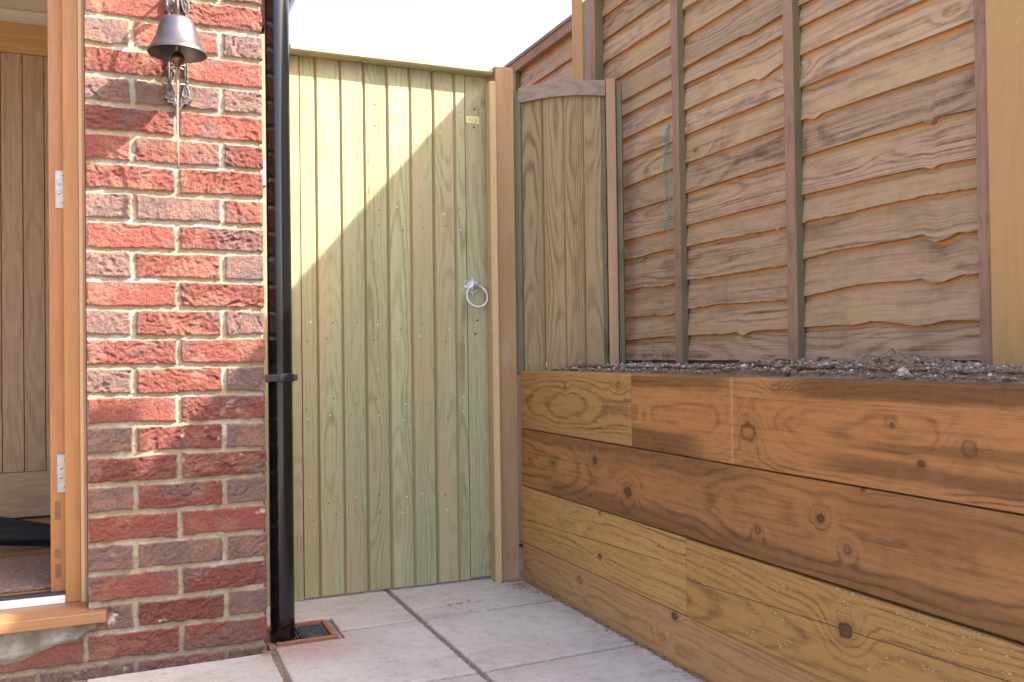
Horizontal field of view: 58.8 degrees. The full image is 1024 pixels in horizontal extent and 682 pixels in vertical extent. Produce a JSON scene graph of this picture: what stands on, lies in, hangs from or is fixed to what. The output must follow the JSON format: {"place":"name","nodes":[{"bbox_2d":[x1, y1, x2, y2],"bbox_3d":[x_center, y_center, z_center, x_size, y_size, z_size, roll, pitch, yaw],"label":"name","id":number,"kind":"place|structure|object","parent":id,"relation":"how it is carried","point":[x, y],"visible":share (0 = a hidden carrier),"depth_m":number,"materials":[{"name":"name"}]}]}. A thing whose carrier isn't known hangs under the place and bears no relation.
{"place":"outdoors","nodes":[
{"label":"outdoors","id":0,"kind":"place"},
{"bbox_2d":[0,0,46,469],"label":"room wall","id":1,"kind":"structure","parent":0,"point":[38,6],"depth_m":3.55,"materials":[{"name":"beige paint"}]},
{"bbox_2d":[0,8,50,517],"bbox_3d":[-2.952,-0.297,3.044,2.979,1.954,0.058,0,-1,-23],"label":"interior door","id":2,"kind":"structure","parent":1,"relation":"attached to","point":[24,364],"depth_m":3.48,"materials":[{"name":"brown wood"}]},
{"bbox_2d":[0,515,50,595],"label":"room floor","id":3,"kind":"structure","parent":0,"point":[13,551],"depth_m":2.89,"materials":[{"name":"brown wood"}]},
{"bbox_2d":[0,554,50,593],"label":"door mat","id":4,"kind":"object","parent":3,"relation":"on","point":[25,573],"depth_m":2.53,"materials":[{"name":"beige carpet"}]},
{"bbox_2d":[0,517,50,545],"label":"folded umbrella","id":5,"kind":"object","parent":3,"relation":"on","point":[16,532],"visible":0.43,"depth_m":2.89,"materials":[{"name":"black fabric"}]},
{"bbox_2d":[73,575,704,681],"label":"paving","id":6,"kind":"structure","parent":0,"point":[526,643],"depth_m":2.47,"materials":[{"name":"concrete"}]},
{"bbox_2d":[0,0,295,681],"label":"house","id":7,"kind":"structure","parent":6,"relation":"on","point":[166,458],"depth_m":2.37,"materials":[{"name":"brick"}]},
{"bbox_2d":[47,0,65,591],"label":"open door","id":8,"kind":"structure","parent":7,"relation":"attached to","point":[56,306],"depth_m":2.38,"materials":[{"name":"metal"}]},
{"bbox_2d":[47,0,65,591],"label":"door leaf","id":9,"kind":"structure","parent":8,"relation":"in","point":[54,7],"depth_m":2.38,"materials":[{"name":"brown wood"}]},
{"bbox_2d":[147,0,207,168],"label":"wall bell","id":10,"kind":"object","parent":7,"relation":"attached to","point":[176,42],"depth_m":2.30,"materials":[{"name":"grey metal"}]},
{"bbox_2d":[264,0,297,640],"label":"drainpipe","id":11,"kind":"object","parent":7,"relation":"attached to","point":[280,377],"visible":0.94,"depth_m":2.55,"materials":[{"name":"black plastic"}]},
{"bbox_2d":[261,34,303,605],"bbox_3d":[-0.765,-0.060,2.969,0.140,1.855,0.104,0,-1,-23],"label":"hinge post","id":12,"kind":"object","parent":6,"relation":"on","point":[296,330],"visible":0.27,"depth_m":2.96,"materials":[{"name":"green wood"}]},
{"bbox_2d":[266,619,342,650],"bbox_3d":[-0.608,0.889,2.619,0.205,0.102,0.200,0,-1,-23],"label":"drain gully","id":13,"kind":"object","parent":6,"relation":"in","point":[305,631],"visible":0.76,"depth_m":2.62,"materials":[{"name":"brown plastic"}]},
{"bbox_2d":[262,578,708,681],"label":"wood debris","id":14,"kind":"object","parent":6,"relation":"on","point":[570,606],"visible":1,"depth_m":2.76,"materials":[{"name":"brown wood"}]},
{"bbox_2d":[485,66,519,582],"bbox_3d":[-0.044,-0.056,3.243,0.101,1.834,0.127,0,-1,-23],"label":"gate post","id":15,"kind":"object","parent":6,"relation":"on","point":[502,354],"visible":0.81,"depth_m":3.21,"materials":[{"name":"brown wood"}]},
{"bbox_2d":[289,44,492,597],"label":"garden gate","id":16,"kind":"structure","parent":15,"relation":"attached to","point":[394,355],"depth_m":3.09,"materials":[{"name":"green wood"}]},
{"bbox_2d":[289,0,571,67],"label":"sky","id":17,"kind":"structure","parent":0,"point":[480,33],"materials":[{"name":"white"}]},
{"bbox_2d":[517,375,523,543],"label":"neighbour ground","id":18,"kind":"structure","parent":0,"point":[519,452],"depth_m":4.29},
{"bbox_2d":[571,0,584,79],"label":"fence post","id":19,"kind":"object","parent":18,"relation":"on","point":[578,71],"depth_m":3.57,"materials":[{"name":"brown wood"}]},
{"bbox_2d":[503,15,572,308],"bbox_3d":[-0.091,-0.594,4.475,0.060,1.386,1.846,0,-1,-23],"label":"lap fence panel","id":20,"kind":"object","parent":19,"relation":"attached to","point":[546,57],"visible":0.05,"depth_m":3.89,"materials":[{"name":"brown wood"}]},
{"bbox_2d":[584,0,589,79],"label":"grey post","id":21,"kind":"object","parent":18,"relation":"on","point":[586,40],"visible":0.12,"depth_m":3.52,"materials":[{"name":"grey wood"}]},
{"bbox_2d":[985,0,1023,366],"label":"fence post","id":22,"kind":"object","parent":18,"relation":"on","point":[1004,20],"depth_m":1.85,"materials":[{"name":"brown wood"}]},
{"bbox_2d":[589,0,992,365],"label":"lap fence panel","id":23,"kind":"object","parent":22,"relation":"attached to","point":[829,176],"visible":0.89,"depth_m":2.44,"materials":[{"name":"brown wood"}]},
{"bbox_2d":[663,124,671,242],"bbox_3d":[0.519,-0.523,3.018,0.020,0.407,0.082,-1,-1,-3],"label":"twine","id":24,"kind":"object","parent":23,"relation":"hanging from","point":[669,181],"visible":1,"depth_m":3.03,"materials":[{"name":"fabric"}]},
{"bbox_2d":[519,543,522,578],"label":"ground","id":25,"kind":"structure","parent":0,"point":[521,559],"depth_m":4.04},
{"bbox_2d":[520,370,1023,681],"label":"sleeper wall","id":26,"kind":"structure","parent":25,"relation":"on","point":[717,528],"depth_m":1.93,"materials":[{"name":"brown wood"}]},
{"bbox_2d":[546,348,1023,383],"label":"soil","id":27,"kind":"structure","parent":26,"relation":"on","point":[880,365],"depth_m":2.04,"materials":[{"name":"grey gravel"}]},
{"bbox_2d":[513,78,625,374],"bbox_3d":[0.203,-0.406,3.247,0.390,1.047,0.053,-1,-1,9],"label":"arched panel","id":28,"kind":"object","parent":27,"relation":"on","point":[566,268],"visible":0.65,"depth_m":3.24,"materials":[{"name":"brown wood"}]},
{"bbox_2d":[553,355,1023,378],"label":"pebbles","id":29,"kind":"object","parent":27,"relation":"on","point":[902,371],"visible":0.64,"depth_m":2.02,"materials":[{"name":"gravel"}]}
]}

